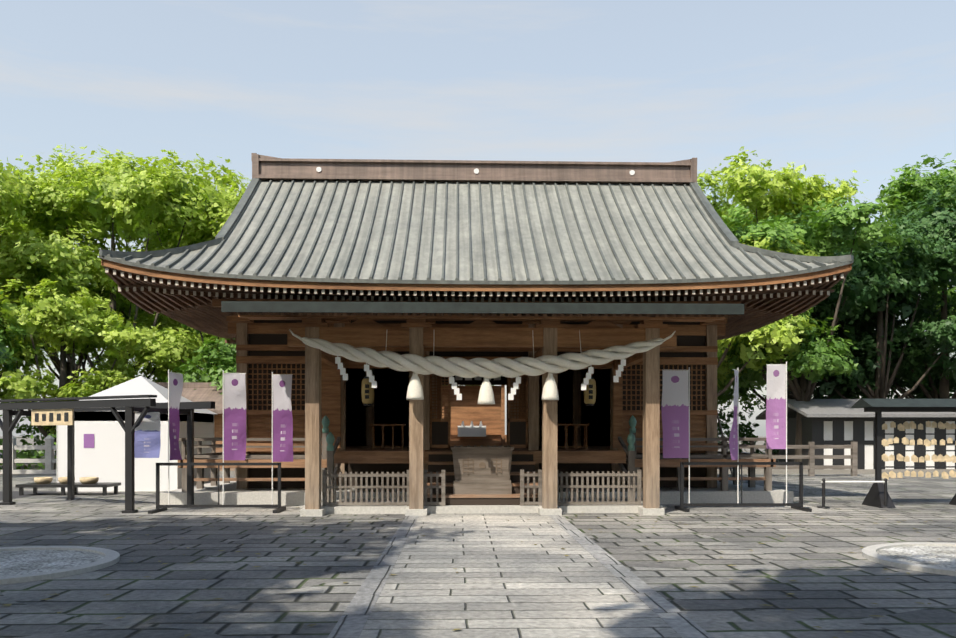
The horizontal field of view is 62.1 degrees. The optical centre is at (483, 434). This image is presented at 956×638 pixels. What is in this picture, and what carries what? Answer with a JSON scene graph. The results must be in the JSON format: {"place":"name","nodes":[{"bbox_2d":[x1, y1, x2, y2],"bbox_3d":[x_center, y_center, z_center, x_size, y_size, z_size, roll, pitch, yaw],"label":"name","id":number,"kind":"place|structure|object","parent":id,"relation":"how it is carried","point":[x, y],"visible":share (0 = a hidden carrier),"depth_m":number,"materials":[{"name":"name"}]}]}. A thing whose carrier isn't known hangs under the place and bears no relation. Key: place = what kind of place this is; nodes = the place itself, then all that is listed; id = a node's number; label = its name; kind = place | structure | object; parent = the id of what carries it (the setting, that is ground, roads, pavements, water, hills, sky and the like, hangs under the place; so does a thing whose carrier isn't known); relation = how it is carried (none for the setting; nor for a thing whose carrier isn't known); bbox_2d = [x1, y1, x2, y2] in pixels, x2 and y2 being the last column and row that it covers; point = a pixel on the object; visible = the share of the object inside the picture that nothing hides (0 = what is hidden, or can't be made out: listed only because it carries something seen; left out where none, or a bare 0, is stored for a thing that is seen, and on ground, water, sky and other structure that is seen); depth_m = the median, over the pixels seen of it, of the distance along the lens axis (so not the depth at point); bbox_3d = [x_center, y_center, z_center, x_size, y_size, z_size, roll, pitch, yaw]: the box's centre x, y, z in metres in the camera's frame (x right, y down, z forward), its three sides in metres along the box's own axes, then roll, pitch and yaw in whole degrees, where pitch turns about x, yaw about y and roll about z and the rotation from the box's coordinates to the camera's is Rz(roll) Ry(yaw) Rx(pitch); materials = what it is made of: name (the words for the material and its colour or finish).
{"place":"outdoors","nodes":[
{"label":"outdoors","id":0,"kind":"place"},
{"bbox_2d":[442,385,506,445],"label":"wall","id":1,"kind":"structure","parent":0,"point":[467,409],"depth_m":31.99,"materials":[{"name":"brown wood"}]},
{"bbox_2d":[458,421,485,436],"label":"sanctuary offerings","id":2,"kind":"object","parent":1,"relation":"on","point":[471,430],"visible":1,"depth_m":30.71,"materials":[{"name":"white paper"}]},
{"bbox_2d":[248,376,705,488],"bbox_3d":[-0.209,-0.710,23.199,11.660,4.100,6.820,0,0,-2],"label":"wooden railing","id":3,"kind":"object","parent":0,"point":[379,468],"visible":0.12,"depth_m":19.74,"materials":[{"name":"brown wood"}]},
{"bbox_2d":[0,436,955,637],"bbox_3d":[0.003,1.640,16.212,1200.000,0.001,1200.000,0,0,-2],"label":"ground","id":4,"kind":"structure","parent":0,"point":[836,588],"depth_m":9.92,"materials":[{"name":"grey stone"}]},
{"bbox_2d":[0,347,13,363],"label":"foliage","id":5,"kind":"object","parent":4,"relation":"on","point":[1,353],"visible":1,"depth_m":29.80,"materials":[{"name":"green plant"}]},
{"bbox_2d":[0,283,48,370],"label":"tree leaves","id":6,"kind":"object","parent":4,"relation":"on","point":[19,330],"visible":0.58,"depth_m":35.19,"materials":[{"name":"green plant"}]},
{"bbox_2d":[0,435,56,473],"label":"stone fence","id":7,"kind":"object","parent":4,"relation":"on","point":[49,447],"visible":0.25,"depth_m":33.05,"materials":[{"name":"stone"}]},
{"bbox_2d":[0,433,56,469],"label":"shrubs","id":8,"kind":"object","parent":4,"relation":"on","point":[24,455],"visible":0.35,"depth_m":34.10,"materials":[{"name":"green plant"}]},
{"bbox_2d":[0,491,60,500],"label":"side lane","id":9,"kind":"structure","parent":4,"relation":"on","point":[15,494],"depth_m":21.94,"materials":[{"name":"grey stone"}]},
{"bbox_2d":[0,546,119,584],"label":"stone border","id":10,"kind":"object","parent":4,"relation":"on","point":[111,557],"visible":0.88,"depth_m":9.59,"materials":[{"name":"grey stone"}]},
{"bbox_2d":[0,550,104,576],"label":"gravel bed","id":11,"kind":"object","parent":10,"relation":"in","point":[17,562],"visible":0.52,"depth_m":10.13,"materials":[{"name":"grey gravel"}]},
{"bbox_2d":[0,157,131,378],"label":"tree leaves","id":12,"kind":"object","parent":4,"relation":"on","point":[10,193],"depth_m":43.57,"materials":[{"name":"green plant"}]},
{"bbox_2d":[15,482,120,495],"bbox_3d":[-11.266,1.490,21.624,2.400,0.300,0.900,0,0,-2],"label":"bench","id":13,"kind":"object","parent":4,"relation":"on","point":[36,486],"depth_m":21.20,"materials":[{"name":"black paint"}]},
{"bbox_2d":[34,477,98,483],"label":"baskets","id":14,"kind":"object","parent":13,"relation":"on","point":[63,480],"visible":0.9,"depth_m":21.47,"materials":[{"name":"beige wicker"}]},
{"bbox_2d":[0,277,157,469],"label":"tree leaves","id":15,"kind":"object","parent":4,"relation":"on","point":[68,320],"depth_m":36.31,"materials":[{"name":"green plant"}]},
{"bbox_2d":[0,144,162,386],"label":"tree leaves","id":16,"kind":"object","parent":4,"relation":"on","point":[126,159],"depth_m":54.09,"materials":[{"name":"green plant"}]},
{"bbox_2d":[0,395,214,512],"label":"pergola","id":17,"kind":"object","parent":4,"relation":"on","point":[129,407],"visible":0.96,"depth_m":17.88,"materials":[{"name":"black wood"}]},
{"bbox_2d":[31,409,73,424],"bbox_3d":[-9.621,-0.380,17.721,1.270,0.360,0.731,0,0,-2],"label":"sign","id":18,"kind":"object","parent":17,"relation":"attached to","point":[55,412],"visible":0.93,"depth_m":17.67,"materials":[{"name":"beige wood"}]},
{"bbox_2d":[35,412,67,421],"bbox_3d":[-9.629,-0.380,17.705,1.031,0.200,0.581,0,0,-2],"label":"sign lettering","id":19,"kind":"object","parent":18,"relation":"attached to","point":[51,417],"visible":1,"depth_m":17.70},
{"bbox_2d":[134,412,160,457],"bbox_3d":[-6.969,0.015,16.474,0.500,0.950,0.128,0,0,-10],"label":"omikuji banner","id":20,"kind":"object","parent":17,"relation":"attached to","point":[147,443],"visible":0.9,"depth_m":16.49,"materials":[{"name":"blue fabric"}]},
{"bbox_2d":[0,351,215,458],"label":"shrubs","id":21,"kind":"object","parent":4,"relation":"on","point":[37,440],"visible":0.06,"depth_m":47.79,"materials":[{"name":"green plant"}]},
{"bbox_2d":[57,425,177,490],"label":"event tent legs","id":22,"kind":"object","parent":4,"relation":"on","point":[57,461],"visible":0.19,"depth_m":22.73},
{"bbox_2d":[0,145,250,389],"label":"tree leaves","id":23,"kind":"object","parent":4,"relation":"on","point":[133,206],"depth_m":42.83,"materials":[{"name":"green plant"}]},
{"bbox_2d":[58,411,213,491],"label":"wall","id":24,"kind":"structure","parent":4,"relation":"on","point":[103,459],"depth_m":22.80,"materials":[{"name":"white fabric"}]},
{"bbox_2d":[84,434,93,447],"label":"event tent posters","id":25,"kind":"object","parent":24,"relation":"attached to","point":[88,440],"visible":0.5,"depth_m":22.76},
{"bbox_2d":[79,376,215,413],"bbox_3d":[-10.553,-1.235,24.497,3.604,1.150,3.604,0,0,-2],"label":"tent canopy","id":26,"kind":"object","parent":24,"relation":"on","point":[140,385],"depth_m":23.81,"materials":[{"name":"white fabric"}]},
{"bbox_2d":[95,153,247,379],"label":"tree leaves","id":27,"kind":"object","parent":4,"relation":"on","point":[225,180],"depth_m":57.25,"materials":[{"name":"green plant"}]},
{"bbox_2d":[122,176,248,378],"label":"tree leaves","id":28,"kind":"object","parent":4,"relation":"on","point":[170,334],"depth_m":44.12,"materials":[{"name":"green plant"}]},
{"bbox_2d":[156,220,219,324],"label":"tree leaves","id":29,"kind":"object","parent":4,"relation":"on","point":[163,318],"depth_m":45.69,"materials":[{"name":"green plant"}]},
{"bbox_2d":[158,324,235,394],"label":"tree leaves","id":30,"kind":"object","parent":4,"relation":"on","point":[224,355],"depth_m":39.14,"materials":[{"name":"green plant"}]},
{"bbox_2d":[214,414,234,470],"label":"office walls","id":31,"kind":"structure","parent":4,"relation":"on","point":[218,425],"depth_m":35.86,"materials":[{"name":"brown wood"}]},
{"bbox_2d":[117,382,222,413],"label":"building roof","id":32,"kind":"structure","parent":31,"relation":"on","point":[203,391],"depth_m":37.01,"materials":[{"name":"orange metal"}]},
{"bbox_2d":[3,507,931,637],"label":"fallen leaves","id":33,"kind":"object","parent":4,"relation":"on","point":[310,625],"visible":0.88,"depth_m":9.19,"materials":[{"name":"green plant"}]},
{"bbox_2d":[160,480,792,515],"bbox_3d":[-0.197,1.490,22.799,14.700,0.300,13.620,0,0,-2],"label":"stone podium","id":34,"kind":"object","parent":4,"relation":"on","point":[207,494],"visible":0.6,"depth_m":18.25,"materials":[{"name":"stone"}]},
{"bbox_2d":[241,286,710,504],"bbox_3d":[-0.162,-1.085,21.655,11.760,5.150,10.010,0,0,-2],"label":"shrine hall","id":35,"kind":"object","parent":34,"relation":"on","point":[440,433],"visible":0.21,"depth_m":19.68,"materials":[{"name":"brown wood"}]},
{"bbox_2d":[118,286,829,343],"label":"eave rafters","id":36,"kind":"object","parent":35,"relation":"attached to","point":[199,307],"visible":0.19,"depth_m":18.93,"materials":[{"name":"brown wood"}]},
{"bbox_2d":[105,268,843,339],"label":"eave flying rafters","id":37,"kind":"object","parent":36,"relation":"on","point":[175,314],"visible":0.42,"depth_m":17.62,"materials":[{"name":"brown wood"}]},
{"bbox_2d":[105,268,843,301],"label":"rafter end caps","id":38,"kind":"object","parent":36,"relation":"attached to","point":[468,293],"visible":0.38,"depth_m":17.52,"materials":[{"name":"beige paint"}]},
{"bbox_2d":[118,285,833,297],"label":"eave kioi boards","id":39,"kind":"object","parent":36,"relation":"on","point":[427,295],"visible":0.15,"depth_m":17.95,"materials":[{"name":"brown wood"}]},
{"bbox_2d":[103,266,849,294],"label":"eave soffit boards","id":40,"kind":"object","parent":36,"relation":"on","point":[471,292],"visible":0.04,"depth_m":17.51,"materials":[{"name":"brown wood"}]},
{"bbox_2d":[112,180,840,288],"bbox_3d":[-0.200,-5.340,22.909,16.300,4.048,11.400,0,0,-2],"label":"roof","id":41,"kind":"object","parent":36,"relation":"on","point":[450,260],"visible":0.5,"depth_m":19.74,"materials":[{"name":"grey metal"}]},
{"bbox_2d":[99,178,853,288],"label":"roof seams","id":42,"kind":"object","parent":41,"relation":"attached to","point":[232,221],"visible":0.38,"depth_m":19.28,"materials":[{"name":"grey metal"}]},
{"bbox_2d":[251,153,696,183],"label":"roof ridge","id":43,"kind":"structure","parent":42,"relation":"on","point":[264,167],"depth_m":22.64,"materials":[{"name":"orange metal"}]},
{"bbox_2d":[316,167,634,174],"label":"roof ridge crests","id":44,"kind":"object","parent":43,"relation":"attached to","point":[476,170],"visible":0.9,"depth_m":22.65,"materials":[{"name":"white metal"}]},
{"bbox_2d":[100,258,852,290],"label":"roof fascia","id":45,"kind":"structure","parent":36,"relation":"on","point":[463,287],"depth_m":17.23,"materials":[{"name":"brown wood"}]},
{"bbox_2d":[100,254,852,283],"bbox_3d":[-0.200,-3.544,22.909,16.340,0.596,11.440,0,0,-2],"label":"roof drip edge","id":46,"kind":"object","parent":45,"relation":"on","point":[468,281],"visible":0.62,"depth_m":17.18,"materials":[{"name":"brown wood"}]},
{"bbox_2d":[180,299,772,480],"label":"hall beams","id":47,"kind":"structure","parent":35,"relation":"attached to","point":[480,333],"depth_m":17.98,"materials":[{"name":"brown wood"}]},
{"bbox_2d":[361,377,595,405],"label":"hanging lanterns","id":48,"kind":"object","parent":47,"relation":"attached to","point":[586,394],"depth_m":19.36,"materials":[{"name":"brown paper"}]},
{"bbox_2d":[221,301,743,314],"bbox_3d":[-0.019,-2.672,16.922,9.840,0.782,3.980,0,0,-2],"label":"copper porch roof","id":49,"kind":"object","parent":47,"relation":"attached to","point":[469,307],"visible":1,"depth_m":14.93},
{"bbox_2d":[227,312,735,316],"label":"rafters","id":50,"kind":"object","parent":49,"relation":"attached to","point":[493,314],"visible":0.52,"depth_m":15.13,"materials":[{"name":"brown wood"}]},
{"bbox_2d":[386,330,580,357],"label":"hanging cords","id":51,"kind":"object","parent":47,"relation":"hanging from","point":[533,343],"visible":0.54,"depth_m":15.96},
{"bbox_2d":[249,446,704,452],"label":"hall floor","id":52,"kind":"structure","parent":35,"relation":"on","point":[406,448],"depth_m":20.35,"materials":[{"name":"brown wood"}]},
{"bbox_2d":[370,424,588,448],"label":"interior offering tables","id":53,"kind":"object","parent":52,"relation":"on","point":[566,446],"visible":0.9,"depth_m":20.72,"materials":[{"name":"brown wood"}]},
{"bbox_2d":[455,375,500,379],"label":"interior paper signs","id":54,"kind":"object","parent":35,"relation":"attached to","point":[476,378],"visible":0.4,"depth_m":20.71,"materials":[{"name":"white paper"}]},
{"bbox_2d":[289,329,675,377],"bbox_3d":[0.009,-1.600,16.020,7.735,0.971,0.749,0,0,-2],"label":"shimenawa rope","id":55,"kind":"object","parent":35,"relation":"hanging from","point":[477,367],"visible":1,"depth_m":15.73,"materials":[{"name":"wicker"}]},
{"bbox_2d":[335,355,625,399],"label":"paper streamers","id":56,"kind":"object","parent":55,"relation":"hanging from","point":[513,389],"visible":0.9,"depth_m":15.85,"materials":[{"name":"white paper"}]},
{"bbox_2d":[406,372,558,403],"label":"rope tassels","id":57,"kind":"object","parent":55,"relation":"hanging from","point":[486,392],"visible":0.94,"depth_m":15.75,"materials":[{"name":"white fabric"}]},
{"bbox_2d":[451,445,513,493],"bbox_3d":[-0.027,0.757,17.192,1.340,1.025,0.800,0,0,-2],"label":"offering box","id":58,"kind":"object","parent":35,"relation":"on","point":[479,480],"visible":0.98,"depth_m":16.86,"materials":[{"name":"brown wood"}]},
{"bbox_2d":[463,457,501,473],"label":"offertory box emblems","id":59,"kind":"object","parent":58,"relation":"attached to","point":[482,465],"visible":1,"depth_m":16.86,"materials":[{"name":"metal"}]},
{"bbox_2d":[236,323,716,508],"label":"wooden pillars","id":60,"kind":"structure","parent":34,"relation":"on","point":[419,427],"depth_m":16.18,"materials":[{"name":"brown wood"}]},
{"bbox_2d":[248,363,705,447],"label":"wall panels","id":61,"kind":"object","parent":60,"relation":"attached to","point":[259,426],"visible":0.5,"depth_m":19.69,"materials":[{"name":"brown wood"}]},
{"bbox_2d":[248,364,705,418],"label":"lattice panels","id":62,"kind":"object","parent":60,"relation":"attached to","point":[444,388],"visible":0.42,"depth_m":19.74,"materials":[{"name":"brown wood"}]},
{"bbox_2d":[182,433,771,501],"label":"veranda posts","id":63,"kind":"object","parent":34,"relation":"on","point":[329,457],"visible":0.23,"depth_m":18.79,"materials":[{"name":"brown wood"}]},
{"bbox_2d":[179,437,766,481],"bbox_3d":[-0.206,0.595,23.109,13.890,1.080,11.400,0,0,-2],"label":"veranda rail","id":64,"kind":"object","parent":63,"relation":"on","point":[620,440],"visible":0.23,"depth_m":18.55,"materials":[{"name":"brown wood"}]},
{"bbox_2d":[185,438,767,457],"bbox_3d":[-0.073,0.320,18.726,14.300,0.470,0.090,0,0,-2],"label":"veranda railing","id":65,"kind":"object","parent":63,"relation":"attached to","point":[637,456],"visible":0.42,"depth_m":18.57,"materials":[{"name":"brown wood"}]},
{"bbox_2d":[178,348,775,467],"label":"beam end carvings","id":66,"kind":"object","parent":63,"relation":"on","point":[329,359],"depth_m":17.97,"materials":[{"name":"brown wood"}]},
{"bbox_2d":[196,458,761,460],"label":"veranda boards","id":67,"kind":"object","parent":63,"relation":"on","point":[626,458],"visible":0.08,"depth_m":19.34,"materials":[{"name":"brown wood"}]},
{"bbox_2d":[322,415,636,450],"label":"statues","id":68,"kind":"object","parent":63,"relation":"on","point":[330,438],"visible":1,"depth_m":17.48,"materials":[{"name":"green metal"}]},
{"bbox_2d":[322,469,640,505],"bbox_3d":[-0.007,1.115,16.552,6.640,0.750,0.080,0,0,-2],"label":"picket fence","id":69,"kind":"object","parent":34,"relation":"on","point":[561,486],"visible":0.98,"depth_m":16.54,"materials":[{"name":"grey wood"}]},
{"bbox_2d":[427,451,537,497],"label":"steps","id":70,"kind":"structure","parent":34,"relation":"on","point":[481,495],"depth_m":16.96,"materials":[{"name":"brown wood"}]},
{"bbox_2d":[115,504,840,514],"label":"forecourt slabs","id":71,"kind":"structure","parent":4,"relation":"on","point":[293,509],"depth_m":17.04,"materials":[{"name":"grey stone"}]},
{"bbox_2d":[148,463,285,513],"bbox_3d":[-5.592,1.120,16.793,2.640,1.040,0.840,0,0,-2],"label":"banner stand frame","id":72,"kind":"object","parent":71,"relation":"on","point":[159,508],"visible":0.96,"depth_m":16.77,"materials":[{"name":"black paint"}]},
{"bbox_2d":[168,369,292,504],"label":"banner poles","id":73,"kind":"object","parent":72,"relation":"on","point":[223,429],"visible":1,"depth_m":16.79,"materials":[{"name":"white metal"}]},
{"bbox_2d":[169,373,182,459],"bbox_3d":[-6.594,-0.375,16.998,0.106,1.850,0.450,0,0,10],"label":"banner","id":74,"kind":"object","parent":73,"relation":"attached to","point":[175,386],"visible":0.94,"depth_m":17.00,"materials":[{"name":"purple fabric"}]},
{"bbox_2d":[224,374,245,459],"bbox_3d":[-5.258,-0.365,16.816,0.450,1.830,0.110,0,0,-6],"label":"banner","id":75,"kind":"object","parent":73,"relation":"hanging from","point":[234,417],"visible":1,"depth_m":16.82,"materials":[{"name":"fabric"}]},
{"bbox_2d":[273,375,292,461],"bbox_3d":[-4.244,-0.335,16.804,0.420,1.830,0.124,0,0,6],"label":"banner","id":76,"kind":"object","parent":73,"relation":"hanging from","point":[282,429],"visible":1,"depth_m":16.81,"materials":[{"name":"purple fabric"}]},
{"bbox_2d":[675,462,811,511],"bbox_3d":[5.577,1.120,17.132,2.690,1.040,0.840,0,0,-2],"label":"banner stand","id":77,"kind":"object","parent":71,"relation":"on","point":[797,506],"visible":0.94,"depth_m":17.10,"materials":[{"name":"black paint"}]},
{"bbox_2d":[687,362,786,503],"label":"banner poles","id":78,"kind":"object","parent":77,"relation":"on","point":[738,433],"visible":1,"depth_m":17.12,"materials":[{"name":"metal"}]},
{"bbox_2d":[661,370,688,457],"bbox_3d":[4.134,-0.430,17.073,0.580,1.880,0.115,0,0,-7],"label":"banner","id":79,"kind":"object","parent":78,"relation":"attached to","point":[675,411],"visible":1,"depth_m":17.07,"materials":[{"name":"purple fabric"}]},
{"bbox_2d":[729,370,737,459],"bbox_3d":[5.385,-0.410,17.008,0.126,1.920,0.300,0,0,38],"label":"banner","id":80,"kind":"object","parent":78,"relation":"attached to","point":[733,442],"visible":1,"depth_m":17.02,"materials":[{"name":"purple fabric"}]},
{"bbox_2d":[766,365,785,448],"bbox_3d":[6.348,-0.590,17.211,0.400,1.820,0.125,0,0,10],"label":"banner","id":81,"kind":"object","parent":78,"relation":"attached to","point":[776,411],"visible":1,"depth_m":17.20,"materials":[{"name":"purple fabric"}]},
{"bbox_2d":[359,514,681,637],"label":"path slabs","id":82,"kind":"structure","parent":4,"relation":"on","point":[509,579],"depth_m":8.37,"materials":[{"name":"grey stone"}]},
{"bbox_2d":[327,515,713,637],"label":"path kerb strips","id":83,"kind":"object","parent":4,"relation":"on","point":[352,620],"depth_m":8.35,"materials":[{"name":"grey stone"}]},
{"bbox_2d":[717,230,763,405],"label":"tree leaves","id":84,"kind":"object","parent":4,"relation":"on","point":[727,395],"depth_m":45.45,"materials":[{"name":"green plant"}]},
{"bbox_2d":[697,168,817,396],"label":"tree leaves","id":85,"kind":"object","parent":4,"relation":"on","point":[766,334],"depth_m":37.58,"materials":[{"name":"green plant"}]},
{"bbox_2d":[698,146,868,454],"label":"tree leaves","id":86,"kind":"object","parent":4,"relation":"on","point":[753,192],"depth_m":55.82,"materials":[{"name":"green plant"}]},
{"bbox_2d":[717,442,857,475],"bbox_3d":[10.985,0.965,36.804,6.980,1.350,11.680,0,0,-2],"label":"wooden fence","id":87,"kind":"object","parent":4,"relation":"on","point":[811,457],"visible":0.25,"depth_m":31.07,"materials":[{"name":"brown wood"}]},
{"bbox_2d":[717,187,920,461],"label":"tree leaves","id":88,"kind":"object","parent":4,"relation":"on","point":[815,358],"depth_m":37.49,"materials":[{"name":"green plant"}]},
{"bbox_2d":[717,374,952,454],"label":"shrubs","id":89,"kind":"object","parent":4,"relation":"on","point":[744,432],"visible":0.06,"depth_m":50.23,"materials":[{"name":"green plant"}]},
{"bbox_2d":[740,199,940,402],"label":"tree leaves","id":90,"kind":"object","parent":4,"relation":"on","point":[867,279],"depth_m":42.78,"materials":[{"name":"green plant"}]},
{"bbox_2d":[817,478,891,508],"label":"barrier posts","id":91,"kind":"object","parent":4,"relation":"on","point":[823,506],"visible":0.92,"depth_m":17.63,"materials":[{"name":"black metal"}]},
{"bbox_2d":[821,481,887,482],"bbox_3d":[8.263,1.060,17.663,1.500,0.044,0.044,0,0,-2],"label":"barrier pole","id":92,"kind":"object","parent":91,"relation":"attached to","point":[854,481],"visible":0.96,"depth_m":17.64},
{"bbox_2d":[779,417,955,468],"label":"wall","id":93,"kind":"structure","parent":4,"relation":"on","point":[812,429],"depth_m":37.28,"materials":[{"name":"white paint"}]},
{"bbox_2d":[756,399,955,419],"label":"outbuilding roof","id":94,"kind":"structure","parent":93,"relation":"on","point":[826,408],"depth_m":37.16,"materials":[{"name":"grey tile"}]},
{"bbox_2d":[801,212,955,398],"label":"tree leaves","id":95,"kind":"object","parent":4,"relation":"on","point":[929,257],"depth_m":42.62,"materials":[{"name":"green plant"}]},
{"bbox_2d":[814,175,955,398],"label":"tree leaves","id":96,"kind":"object","parent":4,"relation":"on","point":[937,219],"depth_m":44.99,"materials":[{"name":"green plant"}]},
{"bbox_2d":[861,407,955,507],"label":"ema rack","id":97,"kind":"object","parent":4,"relation":"on","point":[874,497],"visible":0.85,"depth_m":18.06,"materials":[{"name":"black wood"}]},
{"bbox_2d":[851,399,955,407],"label":"rack roof","id":98,"kind":"structure","parent":97,"relation":"on","point":[861,403],"depth_m":17.85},
{"bbox_2d":[882,421,955,478],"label":"ema plaques","id":99,"kind":"object","parent":97,"relation":"attached to","point":[927,442],"visible":1,"depth_m":18.06,"materials":[{"name":"brown wood"}]},
{"bbox_2d":[862,542,955,575],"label":"circular stone curb","id":100,"kind":"structure","parent":4,"relation":"on","point":[870,553],"depth_m":10.10,"materials":[{"name":"grey stone"}]},
{"bbox_2d":[877,546,955,568],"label":"gravel bed","id":101,"kind":"object","parent":100,"relation":"in","point":[942,556],"visible":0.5,"depth_m":10.63,"materials":[{"name":"white gravel"}]},
{"bbox_2d":[872,153,955,376],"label":"tree leaves","id":102,"kind":"object","parent":4,"relation":"on","point":[904,182],"depth_m":53.18,"materials":[{"name":"green plant"}]},
{"bbox_2d":[346,368,609,445],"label":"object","id":103,"kind":"structure","parent":0,"point":[391,403],"depth_m":26.54,"materials":[{"name":"black"}]},
{"bbox_2d":[0,0,955,435],"label":"sky","id":104,"kind":"structure","parent":0,"point":[836,88],"materials":[{"name":"blue"}]},
{"bbox_2d":[717,415,732,476],"bbox_3d":[7.422,0.340,25.591,1.168,2.613,0.960,0,0,-2],"label":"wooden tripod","id":105,"kind":"object","parent":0,"point":[723,436],"depth_m":25.33,"materials":[{"name":"brown wood"}]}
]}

